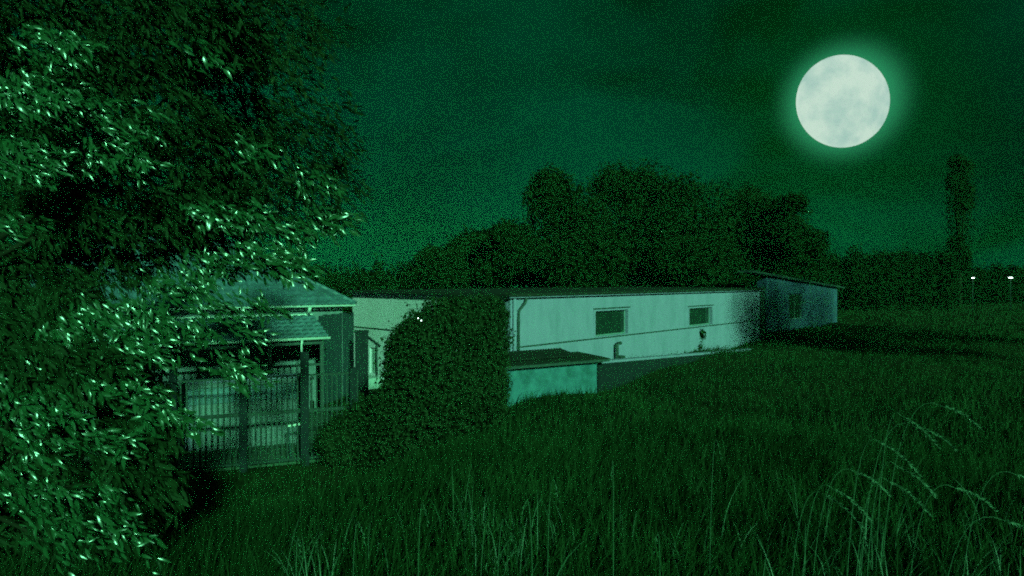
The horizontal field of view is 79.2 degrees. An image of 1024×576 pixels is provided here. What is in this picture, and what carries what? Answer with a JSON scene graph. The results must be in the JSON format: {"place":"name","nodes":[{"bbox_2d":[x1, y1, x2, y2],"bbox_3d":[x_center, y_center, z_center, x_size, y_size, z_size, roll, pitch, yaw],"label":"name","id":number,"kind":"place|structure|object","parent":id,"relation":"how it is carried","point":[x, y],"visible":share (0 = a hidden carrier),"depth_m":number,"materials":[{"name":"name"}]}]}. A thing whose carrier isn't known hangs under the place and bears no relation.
{"place":"outdoors","nodes":[
{"label":"outdoors","id":0,"kind":"place"},
{"bbox_2d":[0,297,1023,575],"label":"ground","id":1,"kind":"structure","parent":0,"point":[932,369],"depth_m":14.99,"materials":[{"name":"green plant"}]},
{"bbox_2d":[0,268,292,575],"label":"shrub","id":2,"kind":"object","parent":1,"relation":"on","point":[76,373],"visible":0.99,"depth_m":4.67,"materials":[{"name":"green plant"}]},
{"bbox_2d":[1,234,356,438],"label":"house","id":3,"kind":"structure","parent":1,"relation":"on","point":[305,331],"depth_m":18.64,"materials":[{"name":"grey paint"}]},
{"bbox_2d":[163,351,185,361],"bbox_3d":[-9.832,1.898,18.040,0.577,0.440,0.210,0,1,-30],"label":"window","id":4,"kind":"structure","parent":3,"relation":"in","point":[173,353],"depth_m":18.09,"materials":[{"name":"clear glass"}]},
{"bbox_2d":[210,348,234,360],"bbox_3d":[-8.739,1.923,18.671,0.655,0.469,0.210,0,1,-30],"label":"window","id":5,"kind":"structure","parent":3,"relation":"in","point":[226,352],"depth_m":18.71,"materials":[{"name":"clear glass"}]},
{"bbox_2d":[263,346,276,370],"bbox_3d":[-7.549,2.185,19.361,0.477,0.767,0.210,0,1,-30],"label":"window","id":6,"kind":"structure","parent":3,"relation":"in","point":[274,348],"depth_m":19.47,"materials":[{"name":"clear glass"}]},
{"bbox_2d":[312,344,317,358],"bbox_3d":[-6.205,2.037,20.135,0.609,0.501,0.210,0,1,-30],"label":"window","id":7,"kind":"structure","parent":3,"relation":"in","point":[315,345],"depth_m":20.11,"materials":[{"name":"clear glass"}]},
{"bbox_2d":[317,312,353,405],"bbox_3d":[-5.710,2.279,20.140,0.075,2.921,2.261,0,1,13],"label":"timber screen","id":8,"kind":"object","parent":3,"relation":"attached to","point":[332,325],"visible":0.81,"depth_m":20.12,"materials":[{"name":"wood"}]},
{"bbox_2d":[0,0,375,358],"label":"tree","id":9,"kind":"object","parent":1,"relation":"on","point":[200,218],"visible":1,"depth_m":6.99,"materials":[{"name":"green plant"}]},
{"bbox_2d":[61,410,361,479],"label":"yard paving","id":10,"kind":"structure","parent":1,"relation":"on","point":[196,457],"depth_m":13.48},
{"bbox_2d":[286,423,300,457],"bbox_3d":[-4.634,3.329,13.232,0.326,0.852,0.060,-5,3,-27],"label":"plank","id":11,"kind":"object","parent":10,"relation":"on","point":[290,425],"visible":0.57,"depth_m":13.17,"materials":[{"name":"wood"}]},
{"bbox_2d":[182,373,299,451],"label":"yard wall","id":12,"kind":"structure","parent":1,"relation":"on","point":[208,408],"depth_m":14.18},
{"bbox_2d":[151,351,358,477],"bbox_3d":[-5.309,2.666,12.666,4.231,2.641,0.160,0,1,-20],"label":"iron fence","id":13,"kind":"object","parent":1,"relation":"on","point":[304,410],"visible":0.57,"depth_m":12.74,"materials":[{"name":"black metal"}]},
{"bbox_2d":[296,538,301,575],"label":"grass stalk","id":14,"kind":"object","parent":1,"relation":"on","point":[296,557],"depth_m":3.07,"materials":[{"name":"green plant"}]},
{"bbox_2d":[310,388,387,473],"bbox_3d":[-3.384,3.027,12.897,1.666,2.037,2.306,-1,1,-37],"label":"bush","id":15,"kind":"object","parent":1,"relation":"on","point":[336,444],"visible":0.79,"depth_m":12.37,"materials":[{"name":"green plant"}]},
{"bbox_2d":[288,253,411,295],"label":"hedge","id":16,"kind":"object","parent":1,"relation":"on","point":[398,280],"visible":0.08,"depth_m":45.69,"materials":[{"name":"green plant"}]},
{"bbox_2d":[306,263,395,312],"bbox_3d":[-9.031,1.448,31.019,6.716,5.331,3.386,0,1,-10],"label":"hedge","id":17,"kind":"object","parent":1,"relation":"on","point":[335,283],"visible":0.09,"depth_m":30.85,"materials":[{"name":"green plant"}]},
{"bbox_2d":[353,521,365,575],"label":"grass stalk","id":18,"kind":"object","parent":1,"relation":"on","point":[354,546],"depth_m":3.17,"materials":[{"name":"green plant"}]},
{"bbox_2d":[354,330,368,399],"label":"gate pillar","id":19,"kind":"structure","parent":1,"relation":"on","point":[361,351],"depth_m":19.59,"materials":[{"name":"grey concrete"}]},
{"bbox_2d":[353,292,489,473],"bbox_3d":[-1.714,1.976,12.451,2.468,3.797,2.712,0,1,29],"label":"bush","id":20,"kind":"object","parent":1,"relation":"on","point":[415,400],"visible":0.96,"depth_m":12.04,"materials":[{"name":"green plant"}]},
{"bbox_2d":[418,503,428,575],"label":"grass stalk","id":21,"kind":"object","parent":1,"relation":"on","point":[419,535],"depth_m":3.28,"materials":[{"name":"green plant"}]},
{"bbox_2d":[401,243,476,288],"bbox_3d":[-4.475,0.465,38.012,4.614,6.495,4.290,0,1,0],"label":"tree","id":22,"kind":"object","parent":1,"relation":"on","point":[436,267],"visible":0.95,"depth_m":37.10,"materials":[{"name":"green plant"}]},
{"bbox_2d":[441,224,489,288],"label":"tree","id":23,"kind":"object","parent":1,"relation":"on","point":[464,247],"visible":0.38,"depth_m":42.77,"materials":[{"name":"green plant"}]},
{"bbox_2d":[431,288,520,447],"bbox_3d":[-0.714,2.218,12.945,2.178,4.435,2.711,0,1,0],"label":"bush","id":24,"kind":"object","parent":1,"relation":"on","point":[489,323],"visible":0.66,"depth_m":13.02,"materials":[{"name":"green plant"}]},
{"bbox_2d":[497,519,513,575],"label":"grass stalk","id":25,"kind":"object","parent":1,"relation":"on","point":[499,541],"depth_m":3.17,"materials":[{"name":"green plant"}]},
{"bbox_2d":[467,215,551,287],"bbox_3d":[-0.050,-0.543,39.931,5.977,8.456,6.052,0,1,0],"label":"tree","id":26,"kind":"object","parent":1,"relation":"on","point":[509,246],"visible":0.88,"depth_m":38.58,"materials":[{"name":"green plant"}]},
{"bbox_2d":[0,415,1023,575],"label":"grass","id":27,"kind":"structure","parent":1,"relation":"on","point":[193,544],"depth_m":5.13,"materials":[{"name":"green plant"}]},
{"bbox_2d":[547,479,559,575],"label":"grass stalk","id":28,"kind":"object","parent":1,"relation":"on","point":[548,524],"depth_m":3.28,"materials":[{"name":"green plant"}]},
{"bbox_2d":[346,287,765,388],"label":"building","id":29,"kind":"structure","parent":1,"relation":"on","point":[617,322],"depth_m":22.50,"materials":[{"name":"white paint"}]},
{"bbox_2d":[372,348,375,372],"bbox_3d":[-5.054,2.666,22.846,0.415,0.937,0.100,1,1,44],"label":"window","id":30,"kind":"structure","parent":29,"relation":"in","point":[373,349],"depth_m":22.87,"materials":[{"name":"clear glass"}]},
{"bbox_2d":[594,308,629,336],"bbox_3d":[3.408,1.173,21.477,0.188,0.919,2.116,1,1,44],"label":"window","id":31,"kind":"structure","parent":29,"relation":"in","point":[610,322],"depth_m":21.60,"materials":[{"name":"clear glass"}]},
{"bbox_2d":[688,306,712,326],"bbox_3d":[7.895,1.171,26.091,0.188,0.804,2.197,1,1,44],"label":"window","id":32,"kind":"structure","parent":29,"relation":"in","point":[696,316],"depth_m":26.18,"materials":[{"name":"clear glass"}]},
{"bbox_2d":[503,348,609,406],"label":"shed","id":33,"kind":"structure","parent":1,"relation":"on","point":[535,370],"depth_m":16.38,"materials":[{"name":"paint"}]},
{"bbox_2d":[520,500,604,575],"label":"grass stalk","id":34,"kind":"object","parent":1,"relation":"on","point":[531,537],"depth_m":3.18,"materials":[{"name":"green plant"}]},
{"bbox_2d":[517,162,629,287],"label":"tree","id":35,"kind":"object","parent":1,"relation":"on","point":[558,206],"visible":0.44,"depth_m":40.59,"materials":[{"name":"green plant"}]},
{"bbox_2d":[528,223,640,287],"bbox_3d":[4.231,-0.439,33.972,7.091,6.408,5.757,-1,1,-39],"label":"tree","id":36,"kind":"object","parent":1,"relation":"on","point":[583,258],"visible":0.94,"depth_m":32.70,"materials":[{"name":"green plant"}]},
{"bbox_2d":[611,460,618,575],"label":"grass stalk","id":37,"kind":"object","parent":1,"relation":"on","point":[613,526],"depth_m":3.59,"materials":[{"name":"green plant"}]},
{"bbox_2d":[583,153,692,286],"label":"tree","id":38,"kind":"object","parent":1,"relation":"on","point":[627,186],"visible":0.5,"depth_m":44.21,"materials":[{"name":"green plant"}]},
{"bbox_2d":[653,533,659,561],"bbox_3d":[0.732,1.598,3.254,0.132,0.641,0.183,0,1,0],"label":"grass stalk","id":39,"kind":"object","parent":1,"relation":"on","point":[659,547],"depth_m":3.27,"materials":[{"name":"green plant"}]},
{"bbox_2d":[597,348,749,391],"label":"wall","id":40,"kind":"structure","parent":1,"relation":"on","point":[619,371],"depth_m":18.81,"materials":[{"name":"paint"}]},
{"bbox_2d":[632,169,755,287],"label":"tree","id":41,"kind":"object","parent":1,"relation":"on","point":[690,226],"visible":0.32,"depth_m":41.87,"materials":[{"name":"green plant"}]},
{"bbox_2d":[628,233,764,287],"bbox_3d":[11.487,-0.358,38.118,8.298,6.203,8.523,0,1,0],"label":"tree","id":42,"kind":"object","parent":1,"relation":"on","point":[677,262],"visible":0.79,"depth_m":36.32,"materials":[{"name":"green plant"}]},
{"bbox_2d":[694,329,706,350],"bbox_3d":[7.710,2.376,25.950,0.986,1.357,0.649,-1,1,-41],"label":"bush","id":43,"kind":"object","parent":1,"relation":"on","point":[703,332],"visible":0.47,"depth_m":25.96,"materials":[{"name":"green plant"}]},
{"bbox_2d":[709,440,774,574],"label":"grass stalk","id":44,"kind":"object","parent":1,"relation":"on","point":[711,502],"depth_m":3.89,"materials":[{"name":"green plant"}]},
{"bbox_2d":[699,180,785,287],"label":"tree","id":45,"kind":"object","parent":1,"relation":"on","point":[753,205],"visible":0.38,"depth_m":46.31,"materials":[{"name":"green plant"}]},
{"bbox_2d":[743,190,834,281],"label":"tree","id":46,"kind":"object","parent":1,"relation":"on","point":[803,246],"visible":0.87,"depth_m":42.64,"materials":[{"name":"green plant"}]},
{"bbox_2d":[738,270,844,332],"bbox_3d":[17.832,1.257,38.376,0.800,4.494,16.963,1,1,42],"label":"outbuilding","id":47,"kind":"structure","parent":1,"relation":"on","point":[792,303],"depth_m":37.64,"materials":[{"name":"grey paint"}]},
{"bbox_2d":[789,294,801,319],"bbox_3d":[17.216,1.118,37.742,0.050,1.521,2.503,1,1,42],"label":"window","id":48,"kind":"structure","parent":47,"relation":"in","point":[794,299],"depth_m":37.73,"materials":[{"name":"clear glass"}]},
{"bbox_2d":[792,492,865,575],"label":"grass stalk","id":49,"kind":"object","parent":1,"relation":"on","point":[845,508],"depth_m":3.49,"materials":[{"name":"green plant"}]},
{"bbox_2d":[803,485,871,571],"bbox_3d":[1.776,1.524,3.385,0.364,0.869,0.144,0,1,24],"label":"grass stalk","id":50,"kind":"object","parent":1,"relation":"on","point":[852,501],"depth_m":3.40,"materials":[{"name":"green plant"}]},
{"bbox_2d":[813,469,892,575],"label":"grass stalk","id":51,"kind":"object","parent":1,"relation":"on","point":[824,502],"depth_m":3.65,"materials":[{"name":"green plant"}]},
{"bbox_2d":[802,242,962,310],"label":"hedge","id":52,"kind":"object","parent":1,"relation":"on","point":[872,282],"visible":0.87,"depth_m":59.40,"materials":[{"name":"green plant"}]},
{"bbox_2d":[847,439,922,575],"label":"grass stalk","id":53,"kind":"object","parent":1,"relation":"on","point":[887,446],"depth_m":3.51,"materials":[{"name":"green plant"}]},
{"bbox_2d":[856,477,932,575],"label":"grass stalk","id":54,"kind":"object","parent":1,"relation":"on","point":[901,488],"depth_m":3.39,"materials":[{"name":"green plant"}]},
{"bbox_2d":[854,462,939,575],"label":"grass stalk","id":55,"kind":"object","parent":1,"relation":"on","point":[928,488],"depth_m":3.56,"materials":[{"name":"green plant"}]},
{"bbox_2d":[870,412,940,575],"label":"grass stalk","id":56,"kind":"object","parent":1,"relation":"on","point":[925,432],"depth_m":3.77,"materials":[{"name":"green plant"}]},
{"bbox_2d":[859,423,955,575],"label":"grass stalk","id":57,"kind":"object","parent":1,"relation":"on","point":[936,434],"depth_m":3.75,"materials":[{"name":"green plant"}]},
{"bbox_2d":[880,403,982,575],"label":"grass stalk","id":58,"kind":"object","parent":1,"relation":"on","point":[894,469],"depth_m":3.87,"materials":[{"name":"green plant"}]},
{"bbox_2d":[910,485,997,575],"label":"grass stalk","id":59,"kind":"object","parent":1,"relation":"on","point":[971,493],"depth_m":3.50,"materials":[{"name":"green plant"}]},
{"bbox_2d":[941,147,980,305],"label":"slim tree","id":60,"kind":"object","parent":1,"relation":"on","point":[958,184],"visible":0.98,"depth_m":69.62,"materials":[{"name":"green plant"}]},
{"bbox_2d":[971,277,974,310],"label":"street lamp","id":61,"kind":"object","parent":1,"relation":"on","point":[972,293],"visible":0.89,"depth_m":57.99,"materials":[{"name":"metal"}]},
{"bbox_2d":[928,259,1023,304],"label":"hedge","id":62,"kind":"object","parent":1,"relation":"on","point":[991,286],"visible":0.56,"depth_m":74.15,"materials":[{"name":"green plant"}]},
{"bbox_2d":[948,517,1023,575],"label":"grass stalk","id":63,"kind":"object","parent":1,"relation":"on","point":[1013,522],"depth_m":3.35,"materials":[{"name":"green plant"}]},
{"bbox_2d":[963,471,1023,575],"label":"grass stalk","id":64,"kind":"object","parent":1,"relation":"on","point":[972,521],"depth_m":3.68,"materials":[{"name":"green plant"}]},
{"bbox_2d":[1009,277,1012,309],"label":"street lamp","id":65,"kind":"object","parent":1,"relation":"on","point":[1010,292],"visible":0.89,"depth_m":57.98,"materials":[{"name":"metal"}]},
{"bbox_2d":[0,0,1023,287],"label":"sky","id":66,"kind":"structure","parent":0,"point":[461,100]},
{"bbox_2d":[796,55,889,147],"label":"moon","id":67,"kind":"object","parent":66,"relation":"in","point":[842,101],"visible":1,"depth_m":3900.61,"materials":[{"name":"white"}]},
{"bbox_2d":[267,459,1023,575],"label":"tall grass","id":68,"kind":"structure","parent":0,"point":[482,519],"depth_m":4.26,"materials":[{"name":"green plant"}]},
{"bbox_2d":[574,380,1022,531],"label":"tall grass","id":69,"kind":"structure","parent":0,"point":[812,455],"depth_m":7.38,"materials":[{"name":"green plant"}]},
{"bbox_2d":[733,300,1023,348],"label":"grass","id":70,"kind":"structure","parent":0,"point":[860,333],"depth_m":34.97,"materials":[{"name":"green plant"}]}
]}

